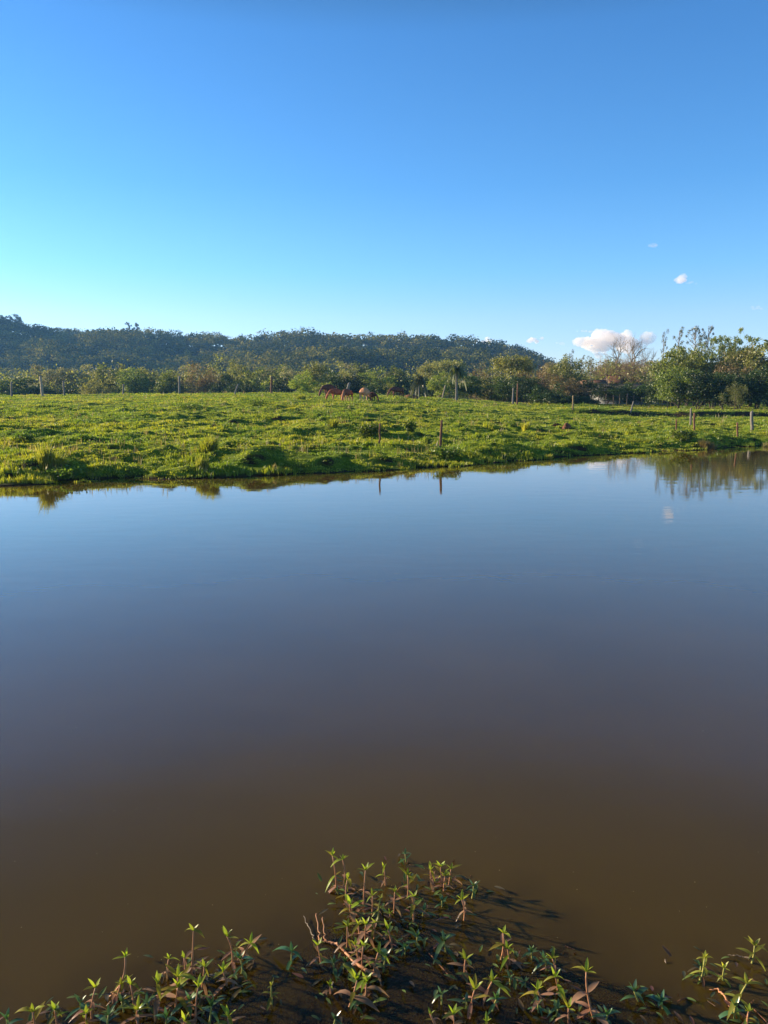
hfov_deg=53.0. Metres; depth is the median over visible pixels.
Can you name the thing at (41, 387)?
fence post
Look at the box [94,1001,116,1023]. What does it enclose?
waterweed sprig
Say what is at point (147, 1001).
waterweed sprig
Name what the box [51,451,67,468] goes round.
grass tussock
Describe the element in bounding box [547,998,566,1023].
waterweed sprig
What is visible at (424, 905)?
waterweed sprig
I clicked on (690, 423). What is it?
fence post
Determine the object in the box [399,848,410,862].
waterweed sprig
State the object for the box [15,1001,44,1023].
waterweed sprig
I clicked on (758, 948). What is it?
waterweed sprig
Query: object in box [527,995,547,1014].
waterweed sprig
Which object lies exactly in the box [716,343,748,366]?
broadleaf tree
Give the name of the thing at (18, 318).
ridge tree
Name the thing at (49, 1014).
aquatic plants
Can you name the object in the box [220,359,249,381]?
broadleaf tree
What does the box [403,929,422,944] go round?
waterweed sprig
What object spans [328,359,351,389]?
broadleaf tree
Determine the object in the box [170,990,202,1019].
waterweed sprig
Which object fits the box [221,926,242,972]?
waterweed sprig
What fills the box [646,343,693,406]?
broadleaf tree
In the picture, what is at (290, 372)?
slender tree
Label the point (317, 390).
bush
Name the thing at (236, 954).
waterweed sprig
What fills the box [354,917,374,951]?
waterweed sprig
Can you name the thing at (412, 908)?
waterweed sprig
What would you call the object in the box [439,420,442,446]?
fence post
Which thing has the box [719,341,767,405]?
broadleaf tree
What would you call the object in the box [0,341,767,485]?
ground
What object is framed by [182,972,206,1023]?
waterweed sprig
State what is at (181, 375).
slender tree
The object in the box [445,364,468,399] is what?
palm tree
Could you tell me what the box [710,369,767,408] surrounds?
broadleaf tree
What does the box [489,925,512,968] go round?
waterweed sprig
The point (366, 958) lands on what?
waterweed sprig
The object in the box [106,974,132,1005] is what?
waterweed sprig
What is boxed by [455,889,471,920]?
waterweed sprig
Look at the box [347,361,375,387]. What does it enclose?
broadleaf tree
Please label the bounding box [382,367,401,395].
broadleaf tree
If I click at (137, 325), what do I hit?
ridge tree
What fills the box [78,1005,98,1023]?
waterweed sprig
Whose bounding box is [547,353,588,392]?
broadleaf tree
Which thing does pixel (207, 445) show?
grass tussock
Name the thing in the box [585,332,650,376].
bare tree
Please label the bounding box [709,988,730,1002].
floating stem
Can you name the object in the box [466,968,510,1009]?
waterweed sprig
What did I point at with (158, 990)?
waterweed sprig
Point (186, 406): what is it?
leafy weed
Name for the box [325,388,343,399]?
cow
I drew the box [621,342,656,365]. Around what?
bare tree
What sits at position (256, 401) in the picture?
leafy weed
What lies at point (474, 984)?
waterweed sprig
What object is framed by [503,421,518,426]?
leafy weed
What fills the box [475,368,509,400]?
broadleaf tree
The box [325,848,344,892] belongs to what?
waterweed sprig
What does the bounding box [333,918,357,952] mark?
waterweed sprig
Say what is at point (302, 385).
broadleaf tree
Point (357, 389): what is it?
broadleaf tree
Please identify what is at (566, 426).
clay mound
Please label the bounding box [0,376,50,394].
bush
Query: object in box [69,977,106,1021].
waterweed sprig
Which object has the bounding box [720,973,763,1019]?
waterweed sprig
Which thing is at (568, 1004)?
waterweed sprig
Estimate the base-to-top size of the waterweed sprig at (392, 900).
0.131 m
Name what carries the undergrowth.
on the ground at (318, 461)
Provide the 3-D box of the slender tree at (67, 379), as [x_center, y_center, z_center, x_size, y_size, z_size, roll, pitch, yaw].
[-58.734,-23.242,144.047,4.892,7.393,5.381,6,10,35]
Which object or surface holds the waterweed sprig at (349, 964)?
on the pond water
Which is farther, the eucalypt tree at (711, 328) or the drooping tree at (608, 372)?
the drooping tree at (608, 372)
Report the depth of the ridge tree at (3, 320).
530.62 m
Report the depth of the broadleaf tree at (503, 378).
106.03 m
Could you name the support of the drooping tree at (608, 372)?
on the ground at (318, 461)
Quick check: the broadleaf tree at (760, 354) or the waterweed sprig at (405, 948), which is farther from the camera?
the broadleaf tree at (760, 354)
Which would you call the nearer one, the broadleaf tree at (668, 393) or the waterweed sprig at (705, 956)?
the waterweed sprig at (705, 956)
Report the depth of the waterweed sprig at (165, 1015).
2.45 m
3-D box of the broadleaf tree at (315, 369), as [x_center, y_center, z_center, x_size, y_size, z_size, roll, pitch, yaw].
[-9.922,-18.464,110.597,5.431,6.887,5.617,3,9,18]
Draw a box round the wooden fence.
[598,393,763,406]
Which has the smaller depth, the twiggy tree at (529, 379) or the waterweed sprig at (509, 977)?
the waterweed sprig at (509, 977)
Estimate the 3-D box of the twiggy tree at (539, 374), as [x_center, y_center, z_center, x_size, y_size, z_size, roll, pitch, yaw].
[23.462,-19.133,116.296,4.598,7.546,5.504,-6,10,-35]
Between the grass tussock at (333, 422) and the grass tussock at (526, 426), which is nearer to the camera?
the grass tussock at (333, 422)
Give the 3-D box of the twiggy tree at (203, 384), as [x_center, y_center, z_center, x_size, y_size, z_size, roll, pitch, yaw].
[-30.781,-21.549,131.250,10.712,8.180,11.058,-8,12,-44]
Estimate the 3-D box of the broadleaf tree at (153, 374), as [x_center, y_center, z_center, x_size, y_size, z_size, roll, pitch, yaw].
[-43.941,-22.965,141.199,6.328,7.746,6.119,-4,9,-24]
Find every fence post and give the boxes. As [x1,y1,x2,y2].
[10,382,12,396]
[39,376,43,395]
[178,376,179,393]
[270,377,272,392]
[378,423,380,443]
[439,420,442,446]
[512,388,513,403]
[689,408,691,424]
[693,413,694,429]
[750,411,753,429]
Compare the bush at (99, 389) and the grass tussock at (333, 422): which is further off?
the bush at (99, 389)
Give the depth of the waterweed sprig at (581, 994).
2.51 m
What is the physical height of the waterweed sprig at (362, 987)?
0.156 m
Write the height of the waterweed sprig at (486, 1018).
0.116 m
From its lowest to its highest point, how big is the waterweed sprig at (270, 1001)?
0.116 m
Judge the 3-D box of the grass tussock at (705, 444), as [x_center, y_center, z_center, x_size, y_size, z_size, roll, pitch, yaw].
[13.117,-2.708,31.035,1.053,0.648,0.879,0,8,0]
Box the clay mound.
[562,422,570,428]
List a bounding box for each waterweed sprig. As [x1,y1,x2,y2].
[0,1008,23,1023]
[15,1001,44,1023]
[47,1001,67,1023]
[65,994,97,1019]
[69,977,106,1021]
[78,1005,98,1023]
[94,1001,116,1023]
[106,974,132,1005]
[109,948,129,1003]
[113,992,129,1013]
[121,975,145,1005]
[121,995,153,1023]
[138,992,159,1018]
[144,971,171,1020]
[155,1007,179,1023]
[156,977,193,1015]
[164,953,179,978]
[165,964,196,1009]
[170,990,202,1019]
[176,951,198,980]
[179,1010,193,1023]
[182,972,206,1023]
[184,923,207,977]
[193,958,210,994]
[202,995,224,1023]
[211,961,237,997]
[214,1004,245,1023]
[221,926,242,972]
[231,950,252,975]
[237,933,260,960]
[262,977,278,1009]
[273,942,302,969]
[310,937,327,966]
[320,954,338,981]
[322,979,335,993]
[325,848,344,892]
[331,855,354,896]
[331,1011,341,1023]
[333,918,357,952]
[333,965,378,1011]
[335,872,354,911]
[338,956,356,976]
[339,894,363,924]
[347,938,374,971]
[348,918,369,936]
[348,938,362,958]
[350,993,363,1013]
[352,972,388,1005]
[354,863,373,914]
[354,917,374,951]
[362,887,380,915]
[363,942,389,985]
[368,917,385,943]
[372,894,386,919]
[377,862,389,885]
[380,948,394,971]
[382,919,397,948]
[383,908,396,922]
[385,885,405,916]
[395,941,411,955]
[397,866,416,905]
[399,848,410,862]
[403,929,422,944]
[407,889,430,920]
[419,903,434,915]
[423,861,439,891]
[425,1007,438,1023]
[430,929,456,963]
[432,860,454,886]
[432,986,447,1004]
[434,870,452,890]
[435,895,446,906]
[442,1003,464,1023]
[445,863,461,884]
[447,949,474,978]
[447,992,477,1015]
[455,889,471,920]
[463,973,488,1018]
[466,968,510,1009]
[467,879,478,898]
[484,1011,490,1023]
[487,988,508,1013]
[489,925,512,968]
[496,940,522,970]
[503,969,513,984]
[519,977,531,989]
[521,945,538,962]
[521,980,557,1011]
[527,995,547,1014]
[532,951,553,972]
[540,947,565,972]
[544,966,566,996]
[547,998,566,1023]
[552,993,581,1023]
[571,957,607,1023]
[591,1004,620,1023]
[620,980,648,1003]
[645,990,670,1015]
[690,950,723,980]
[692,959,703,979]
[716,961,730,986]
[719,997,747,1018]
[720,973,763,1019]
[737,936,766,970]
[738,1003,757,1023]
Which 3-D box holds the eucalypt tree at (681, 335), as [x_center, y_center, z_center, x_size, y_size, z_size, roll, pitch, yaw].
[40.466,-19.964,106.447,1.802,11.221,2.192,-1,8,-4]
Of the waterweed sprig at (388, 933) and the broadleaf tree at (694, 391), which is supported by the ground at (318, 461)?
the broadleaf tree at (694, 391)
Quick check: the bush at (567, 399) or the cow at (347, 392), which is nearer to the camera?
the cow at (347, 392)
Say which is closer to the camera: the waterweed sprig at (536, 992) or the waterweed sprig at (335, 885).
the waterweed sprig at (536, 992)
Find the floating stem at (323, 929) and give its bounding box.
[322,917,325,941]
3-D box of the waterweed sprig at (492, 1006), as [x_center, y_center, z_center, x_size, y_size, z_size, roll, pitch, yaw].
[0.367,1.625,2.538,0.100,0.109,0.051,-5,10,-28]
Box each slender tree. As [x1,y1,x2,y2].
[24,376,43,388]
[30,363,54,384]
[41,367,75,394]
[57,368,83,390]
[68,364,92,394]
[169,365,191,391]
[258,368,274,391]
[278,366,299,391]
[339,362,357,383]
[541,361,562,392]
[639,360,661,404]
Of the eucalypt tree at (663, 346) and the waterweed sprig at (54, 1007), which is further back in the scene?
the eucalypt tree at (663, 346)
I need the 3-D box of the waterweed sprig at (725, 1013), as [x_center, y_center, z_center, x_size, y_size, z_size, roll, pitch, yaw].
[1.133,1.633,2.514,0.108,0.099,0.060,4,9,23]
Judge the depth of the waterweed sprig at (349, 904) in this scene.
3.00 m
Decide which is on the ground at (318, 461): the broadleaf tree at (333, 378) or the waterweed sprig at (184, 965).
the broadleaf tree at (333, 378)
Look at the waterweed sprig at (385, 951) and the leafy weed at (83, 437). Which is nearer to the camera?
the waterweed sprig at (385, 951)
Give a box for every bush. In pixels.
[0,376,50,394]
[7,378,80,394]
[244,379,273,392]
[262,374,296,392]
[312,381,338,392]
[383,381,395,395]
[523,381,565,403]
[542,392,585,403]
[576,396,600,403]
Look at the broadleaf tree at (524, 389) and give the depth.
90.04 m
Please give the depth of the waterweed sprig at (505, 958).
2.75 m
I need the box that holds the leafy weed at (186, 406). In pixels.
[163,401,207,408]
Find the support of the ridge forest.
on the ground at (318, 461)
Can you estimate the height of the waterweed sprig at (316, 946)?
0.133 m
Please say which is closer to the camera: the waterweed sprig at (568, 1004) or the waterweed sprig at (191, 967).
the waterweed sprig at (568, 1004)
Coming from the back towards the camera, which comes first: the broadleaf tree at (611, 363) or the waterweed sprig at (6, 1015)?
the broadleaf tree at (611, 363)
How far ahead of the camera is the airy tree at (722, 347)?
97.79 m
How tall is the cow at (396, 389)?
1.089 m
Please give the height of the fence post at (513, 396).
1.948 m
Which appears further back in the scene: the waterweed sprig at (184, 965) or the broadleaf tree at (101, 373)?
the broadleaf tree at (101, 373)
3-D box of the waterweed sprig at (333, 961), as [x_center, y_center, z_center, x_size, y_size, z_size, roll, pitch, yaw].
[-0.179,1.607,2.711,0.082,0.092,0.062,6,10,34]
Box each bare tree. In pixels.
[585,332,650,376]
[586,356,647,379]
[608,357,669,383]
[616,360,653,382]
[617,357,651,373]
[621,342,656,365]
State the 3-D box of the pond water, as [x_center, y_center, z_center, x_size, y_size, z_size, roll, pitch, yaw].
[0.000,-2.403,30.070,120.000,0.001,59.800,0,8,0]
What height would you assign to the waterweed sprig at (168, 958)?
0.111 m
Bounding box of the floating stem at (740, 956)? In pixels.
[728,954,751,958]
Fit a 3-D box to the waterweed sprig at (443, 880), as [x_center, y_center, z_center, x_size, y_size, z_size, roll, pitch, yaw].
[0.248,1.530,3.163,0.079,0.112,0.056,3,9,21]
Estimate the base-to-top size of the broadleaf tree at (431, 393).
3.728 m
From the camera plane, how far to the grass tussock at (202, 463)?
19.98 m
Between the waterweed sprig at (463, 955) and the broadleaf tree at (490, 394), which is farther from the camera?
the broadleaf tree at (490, 394)
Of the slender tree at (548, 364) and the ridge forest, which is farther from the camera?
the ridge forest
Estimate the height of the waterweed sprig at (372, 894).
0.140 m
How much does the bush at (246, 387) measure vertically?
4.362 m
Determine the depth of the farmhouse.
120.30 m
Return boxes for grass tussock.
[33,440,54,469]
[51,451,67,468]
[194,455,209,471]
[196,434,222,453]
[296,394,306,399]
[328,418,340,427]
[481,421,500,430]
[520,422,530,431]
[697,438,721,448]
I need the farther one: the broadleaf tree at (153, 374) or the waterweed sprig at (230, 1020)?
the broadleaf tree at (153, 374)
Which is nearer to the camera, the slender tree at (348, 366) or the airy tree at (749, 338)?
the airy tree at (749, 338)
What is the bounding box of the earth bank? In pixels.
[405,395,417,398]
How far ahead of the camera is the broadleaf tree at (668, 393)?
76.56 m
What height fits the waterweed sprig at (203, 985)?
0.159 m
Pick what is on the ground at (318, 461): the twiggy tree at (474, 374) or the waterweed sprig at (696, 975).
the twiggy tree at (474, 374)
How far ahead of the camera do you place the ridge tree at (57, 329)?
534.38 m
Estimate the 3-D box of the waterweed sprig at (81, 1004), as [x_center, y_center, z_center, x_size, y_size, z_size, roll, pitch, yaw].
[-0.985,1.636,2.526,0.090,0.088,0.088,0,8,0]
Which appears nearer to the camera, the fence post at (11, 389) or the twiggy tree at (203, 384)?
the fence post at (11, 389)
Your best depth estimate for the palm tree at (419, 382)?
90.57 m
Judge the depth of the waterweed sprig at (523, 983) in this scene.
2.64 m
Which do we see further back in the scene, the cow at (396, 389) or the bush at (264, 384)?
the bush at (264, 384)
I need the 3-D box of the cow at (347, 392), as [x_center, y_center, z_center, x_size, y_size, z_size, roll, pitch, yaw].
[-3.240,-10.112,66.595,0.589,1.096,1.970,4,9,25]
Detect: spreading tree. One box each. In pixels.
[428,358,466,396]
[490,354,538,379]
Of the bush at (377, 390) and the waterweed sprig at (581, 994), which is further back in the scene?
the bush at (377, 390)
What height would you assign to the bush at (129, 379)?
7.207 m
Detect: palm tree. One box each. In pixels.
[410,374,427,396]
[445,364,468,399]
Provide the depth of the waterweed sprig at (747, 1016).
2.48 m
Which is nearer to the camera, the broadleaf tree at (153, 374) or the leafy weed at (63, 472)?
the leafy weed at (63, 472)
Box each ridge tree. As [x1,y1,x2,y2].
[0,315,11,325]
[11,314,23,326]
[52,327,64,332]
[133,322,141,330]
[538,353,544,369]
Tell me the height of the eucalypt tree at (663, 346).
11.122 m
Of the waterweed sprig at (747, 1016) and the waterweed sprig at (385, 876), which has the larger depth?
the waterweed sprig at (385, 876)
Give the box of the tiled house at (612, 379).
[603,375,628,383]
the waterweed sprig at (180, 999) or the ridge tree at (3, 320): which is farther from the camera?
the ridge tree at (3, 320)
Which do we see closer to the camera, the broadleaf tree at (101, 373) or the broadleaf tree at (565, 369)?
the broadleaf tree at (565, 369)
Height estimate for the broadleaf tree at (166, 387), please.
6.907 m
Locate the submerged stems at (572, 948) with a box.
[21,859,767,1023]
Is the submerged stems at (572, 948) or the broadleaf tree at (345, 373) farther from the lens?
the broadleaf tree at (345, 373)
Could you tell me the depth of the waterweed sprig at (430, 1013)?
2.46 m
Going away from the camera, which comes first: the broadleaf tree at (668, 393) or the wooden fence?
the broadleaf tree at (668, 393)
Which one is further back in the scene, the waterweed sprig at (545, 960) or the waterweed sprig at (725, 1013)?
the waterweed sprig at (545, 960)
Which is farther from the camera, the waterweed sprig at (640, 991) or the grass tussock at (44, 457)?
the grass tussock at (44, 457)
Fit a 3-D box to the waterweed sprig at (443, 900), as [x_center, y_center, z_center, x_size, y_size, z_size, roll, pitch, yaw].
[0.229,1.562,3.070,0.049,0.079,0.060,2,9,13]
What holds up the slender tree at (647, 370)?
on the ground at (318, 461)
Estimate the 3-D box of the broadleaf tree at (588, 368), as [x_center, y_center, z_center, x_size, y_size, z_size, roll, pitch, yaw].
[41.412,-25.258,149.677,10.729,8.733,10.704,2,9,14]
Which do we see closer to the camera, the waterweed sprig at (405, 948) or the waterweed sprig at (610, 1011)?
the waterweed sprig at (610, 1011)
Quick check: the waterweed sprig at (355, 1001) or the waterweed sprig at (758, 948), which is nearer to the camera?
the waterweed sprig at (355, 1001)
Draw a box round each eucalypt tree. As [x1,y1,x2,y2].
[569,349,573,371]
[580,355,587,377]
[587,356,596,381]
[660,330,668,404]
[672,327,686,401]
[685,326,706,403]
[698,325,713,404]
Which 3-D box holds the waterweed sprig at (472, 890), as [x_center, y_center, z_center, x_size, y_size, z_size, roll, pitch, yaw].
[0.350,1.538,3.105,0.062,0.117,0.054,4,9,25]
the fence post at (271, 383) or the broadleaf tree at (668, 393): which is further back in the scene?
the fence post at (271, 383)
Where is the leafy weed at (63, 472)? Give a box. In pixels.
[44,465,87,478]
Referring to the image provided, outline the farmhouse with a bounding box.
[588,384,667,404]
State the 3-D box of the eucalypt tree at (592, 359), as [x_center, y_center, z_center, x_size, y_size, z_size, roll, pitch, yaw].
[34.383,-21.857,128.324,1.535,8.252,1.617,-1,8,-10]
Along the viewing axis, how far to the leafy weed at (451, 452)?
24.17 m
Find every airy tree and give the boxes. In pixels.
[700,335,746,405]
[726,327,760,351]
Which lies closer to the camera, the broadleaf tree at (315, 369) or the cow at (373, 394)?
the cow at (373, 394)
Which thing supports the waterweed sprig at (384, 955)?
on the pond water
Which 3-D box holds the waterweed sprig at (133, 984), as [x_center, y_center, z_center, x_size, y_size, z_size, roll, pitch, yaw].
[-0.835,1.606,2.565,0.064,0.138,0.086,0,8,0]
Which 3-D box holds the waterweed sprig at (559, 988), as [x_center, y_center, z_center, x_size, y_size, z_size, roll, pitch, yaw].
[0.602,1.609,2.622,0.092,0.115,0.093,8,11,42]
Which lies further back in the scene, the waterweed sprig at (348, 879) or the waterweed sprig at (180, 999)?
the waterweed sprig at (348, 879)
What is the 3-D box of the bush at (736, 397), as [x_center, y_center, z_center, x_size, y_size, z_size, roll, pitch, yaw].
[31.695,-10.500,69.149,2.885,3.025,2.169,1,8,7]
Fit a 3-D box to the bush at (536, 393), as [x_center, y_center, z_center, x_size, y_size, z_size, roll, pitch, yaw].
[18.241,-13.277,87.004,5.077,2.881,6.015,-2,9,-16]
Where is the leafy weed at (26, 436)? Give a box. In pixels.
[10,431,36,441]
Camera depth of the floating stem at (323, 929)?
2.90 m
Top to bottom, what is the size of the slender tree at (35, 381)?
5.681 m
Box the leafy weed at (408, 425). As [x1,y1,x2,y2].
[402,419,417,431]
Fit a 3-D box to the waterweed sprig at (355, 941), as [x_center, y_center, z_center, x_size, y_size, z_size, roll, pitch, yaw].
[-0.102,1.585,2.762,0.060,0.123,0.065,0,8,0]
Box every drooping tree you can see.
[574,356,616,379]
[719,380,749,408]
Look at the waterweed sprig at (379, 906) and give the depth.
2.99 m
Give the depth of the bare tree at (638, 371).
139.78 m
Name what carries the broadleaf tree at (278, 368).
on the ground at (318, 461)
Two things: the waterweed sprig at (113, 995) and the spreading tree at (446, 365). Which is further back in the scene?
the spreading tree at (446, 365)
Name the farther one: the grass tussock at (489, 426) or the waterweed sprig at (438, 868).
the grass tussock at (489, 426)
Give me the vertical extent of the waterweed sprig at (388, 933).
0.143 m
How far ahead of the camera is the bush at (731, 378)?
73.56 m
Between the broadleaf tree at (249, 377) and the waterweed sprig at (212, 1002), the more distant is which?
the broadleaf tree at (249, 377)
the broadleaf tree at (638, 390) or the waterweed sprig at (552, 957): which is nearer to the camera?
the waterweed sprig at (552, 957)
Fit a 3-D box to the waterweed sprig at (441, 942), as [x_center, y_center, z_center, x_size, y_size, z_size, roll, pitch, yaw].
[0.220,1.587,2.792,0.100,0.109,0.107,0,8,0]
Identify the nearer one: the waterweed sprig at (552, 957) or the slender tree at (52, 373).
the waterweed sprig at (552, 957)
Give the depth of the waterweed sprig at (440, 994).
2.57 m
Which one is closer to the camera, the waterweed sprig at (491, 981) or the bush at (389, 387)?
the waterweed sprig at (491, 981)
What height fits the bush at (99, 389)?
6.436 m
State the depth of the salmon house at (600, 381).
130.22 m
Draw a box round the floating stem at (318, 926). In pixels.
[315,913,320,938]
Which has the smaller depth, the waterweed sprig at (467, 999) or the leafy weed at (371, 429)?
the waterweed sprig at (467, 999)
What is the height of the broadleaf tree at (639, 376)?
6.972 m
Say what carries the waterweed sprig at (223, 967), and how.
on the pond water
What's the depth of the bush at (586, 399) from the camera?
88.09 m
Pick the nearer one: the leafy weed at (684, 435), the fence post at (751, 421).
the leafy weed at (684, 435)
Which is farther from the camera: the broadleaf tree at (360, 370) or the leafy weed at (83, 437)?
the broadleaf tree at (360, 370)
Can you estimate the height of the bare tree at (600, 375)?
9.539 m
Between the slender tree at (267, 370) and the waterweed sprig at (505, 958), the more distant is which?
the slender tree at (267, 370)
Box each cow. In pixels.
[318,384,336,396]
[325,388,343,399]
[340,389,352,400]
[359,388,371,399]
[367,392,378,400]
[387,387,403,396]
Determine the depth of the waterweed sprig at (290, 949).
2.76 m
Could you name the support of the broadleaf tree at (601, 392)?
on the ground at (318, 461)
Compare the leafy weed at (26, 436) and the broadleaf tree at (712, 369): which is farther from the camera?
the broadleaf tree at (712, 369)
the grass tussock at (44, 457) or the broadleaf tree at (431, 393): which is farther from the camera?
the broadleaf tree at (431, 393)
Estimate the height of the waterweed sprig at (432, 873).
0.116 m
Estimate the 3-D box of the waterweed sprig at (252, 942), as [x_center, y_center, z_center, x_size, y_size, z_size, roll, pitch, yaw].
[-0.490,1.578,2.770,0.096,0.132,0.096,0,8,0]
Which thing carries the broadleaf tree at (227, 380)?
on the ground at (318, 461)
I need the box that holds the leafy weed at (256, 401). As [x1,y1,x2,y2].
[232,396,273,404]
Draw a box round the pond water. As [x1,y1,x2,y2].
[0,446,767,1023]
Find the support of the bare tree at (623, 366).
on the ground at (318, 461)
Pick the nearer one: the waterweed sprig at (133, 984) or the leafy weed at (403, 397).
the waterweed sprig at (133, 984)
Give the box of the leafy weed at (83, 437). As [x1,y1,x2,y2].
[73,433,92,441]
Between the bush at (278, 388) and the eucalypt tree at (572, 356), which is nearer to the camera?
the bush at (278, 388)
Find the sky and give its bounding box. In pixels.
[0,0,767,376]
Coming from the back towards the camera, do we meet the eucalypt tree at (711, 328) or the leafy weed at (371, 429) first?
the eucalypt tree at (711, 328)
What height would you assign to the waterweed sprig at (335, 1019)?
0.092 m
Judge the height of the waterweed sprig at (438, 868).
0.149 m
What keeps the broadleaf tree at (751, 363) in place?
on the ground at (318, 461)
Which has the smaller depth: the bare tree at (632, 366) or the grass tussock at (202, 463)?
the grass tussock at (202, 463)
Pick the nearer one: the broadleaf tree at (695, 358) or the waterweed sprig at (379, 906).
the waterweed sprig at (379, 906)
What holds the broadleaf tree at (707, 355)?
on the ground at (318, 461)
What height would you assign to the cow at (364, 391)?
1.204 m
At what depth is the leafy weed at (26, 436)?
25.64 m
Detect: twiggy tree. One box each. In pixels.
[176,361,224,392]
[460,361,499,399]
[516,366,544,402]
[528,360,559,399]
[544,373,591,397]
[712,355,757,403]
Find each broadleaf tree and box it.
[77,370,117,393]
[88,363,121,393]
[106,363,137,386]
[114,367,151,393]
[136,365,159,392]
[149,369,185,393]
[204,352,236,392]
[208,373,239,392]
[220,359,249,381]
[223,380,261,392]
[235,366,266,389]
[266,363,292,388]
[287,370,320,392]
[297,359,331,392]
[318,370,344,389]
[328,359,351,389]
[335,375,371,393]
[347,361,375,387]
[358,365,397,393]
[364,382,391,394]
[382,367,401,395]
[389,365,417,395]
[412,359,444,392]
[414,377,437,396]
[426,371,455,396]
[448,375,493,399]
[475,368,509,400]
[479,376,510,401]
[489,375,539,401]
[504,376,549,401]
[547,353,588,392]
[558,376,599,398]
[577,360,600,379]
[589,382,620,403]
[594,358,629,370]
[608,383,647,404]
[622,366,650,383]
[629,382,665,404]
[640,371,684,407]
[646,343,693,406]
[650,365,702,407]
[668,343,708,405]
[670,370,721,408]
[679,345,735,406]
[688,348,708,405]
[689,371,731,407]
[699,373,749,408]
[703,353,744,406]
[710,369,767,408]
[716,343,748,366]
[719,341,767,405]
[734,370,767,408]
[740,344,767,406]
[742,339,767,406]
[753,366,767,405]
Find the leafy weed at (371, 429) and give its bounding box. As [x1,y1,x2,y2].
[349,421,385,436]
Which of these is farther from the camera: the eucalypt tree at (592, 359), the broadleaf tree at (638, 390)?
the eucalypt tree at (592, 359)
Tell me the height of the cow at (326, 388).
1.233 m
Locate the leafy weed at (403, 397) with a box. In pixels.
[391,395,411,401]
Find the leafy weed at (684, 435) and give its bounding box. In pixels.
[669,428,697,440]
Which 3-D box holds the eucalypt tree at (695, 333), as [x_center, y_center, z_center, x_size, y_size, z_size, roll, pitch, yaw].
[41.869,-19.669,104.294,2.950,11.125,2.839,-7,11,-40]
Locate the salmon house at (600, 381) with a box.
[580,379,607,395]
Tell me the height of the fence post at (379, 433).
1.031 m
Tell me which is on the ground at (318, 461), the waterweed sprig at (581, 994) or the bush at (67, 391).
the bush at (67, 391)
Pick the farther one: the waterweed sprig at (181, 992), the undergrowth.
the undergrowth
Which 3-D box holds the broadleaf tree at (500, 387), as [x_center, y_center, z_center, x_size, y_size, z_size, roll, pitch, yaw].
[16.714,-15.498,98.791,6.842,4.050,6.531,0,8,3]
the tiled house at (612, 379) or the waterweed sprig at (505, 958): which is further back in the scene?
the tiled house at (612, 379)
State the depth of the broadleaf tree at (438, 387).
92.39 m
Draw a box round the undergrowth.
[0,358,697,402]
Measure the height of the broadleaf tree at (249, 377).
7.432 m
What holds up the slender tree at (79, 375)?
on the ground at (318, 461)
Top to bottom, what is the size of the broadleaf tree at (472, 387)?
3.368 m
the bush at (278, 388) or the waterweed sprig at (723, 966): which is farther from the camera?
the bush at (278, 388)
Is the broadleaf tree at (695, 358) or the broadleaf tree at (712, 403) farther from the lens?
the broadleaf tree at (695, 358)
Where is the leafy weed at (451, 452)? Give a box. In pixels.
[431,444,462,458]
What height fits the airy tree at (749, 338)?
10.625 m
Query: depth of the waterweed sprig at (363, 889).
3.04 m
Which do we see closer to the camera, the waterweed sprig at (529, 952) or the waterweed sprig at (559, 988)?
the waterweed sprig at (559, 988)
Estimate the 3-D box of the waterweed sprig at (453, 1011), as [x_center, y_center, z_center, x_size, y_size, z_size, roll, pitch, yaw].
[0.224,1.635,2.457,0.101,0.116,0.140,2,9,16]
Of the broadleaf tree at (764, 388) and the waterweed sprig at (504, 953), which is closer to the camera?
the waterweed sprig at (504, 953)
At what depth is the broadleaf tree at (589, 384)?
98.06 m
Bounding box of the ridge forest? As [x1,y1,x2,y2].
[0,316,587,383]
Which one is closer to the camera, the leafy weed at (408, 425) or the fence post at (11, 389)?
the leafy weed at (408, 425)
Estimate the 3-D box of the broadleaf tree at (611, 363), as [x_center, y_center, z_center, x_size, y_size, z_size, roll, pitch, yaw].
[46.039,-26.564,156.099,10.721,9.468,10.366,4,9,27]
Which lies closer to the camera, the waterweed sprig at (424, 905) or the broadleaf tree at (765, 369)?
the waterweed sprig at (424, 905)
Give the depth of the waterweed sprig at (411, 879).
3.11 m
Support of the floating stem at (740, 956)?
on the pond water
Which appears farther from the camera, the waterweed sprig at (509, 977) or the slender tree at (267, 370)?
the slender tree at (267, 370)
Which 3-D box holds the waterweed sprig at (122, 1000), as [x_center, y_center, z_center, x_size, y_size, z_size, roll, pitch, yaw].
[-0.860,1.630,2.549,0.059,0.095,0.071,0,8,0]
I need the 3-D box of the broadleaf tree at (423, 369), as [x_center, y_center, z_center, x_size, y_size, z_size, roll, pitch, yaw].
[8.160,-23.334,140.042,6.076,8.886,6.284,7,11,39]
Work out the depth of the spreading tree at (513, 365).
109.61 m
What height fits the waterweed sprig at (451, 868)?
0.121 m
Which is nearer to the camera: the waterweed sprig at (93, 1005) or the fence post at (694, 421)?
the waterweed sprig at (93, 1005)
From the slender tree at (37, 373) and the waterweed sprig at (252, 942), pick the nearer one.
the waterweed sprig at (252, 942)

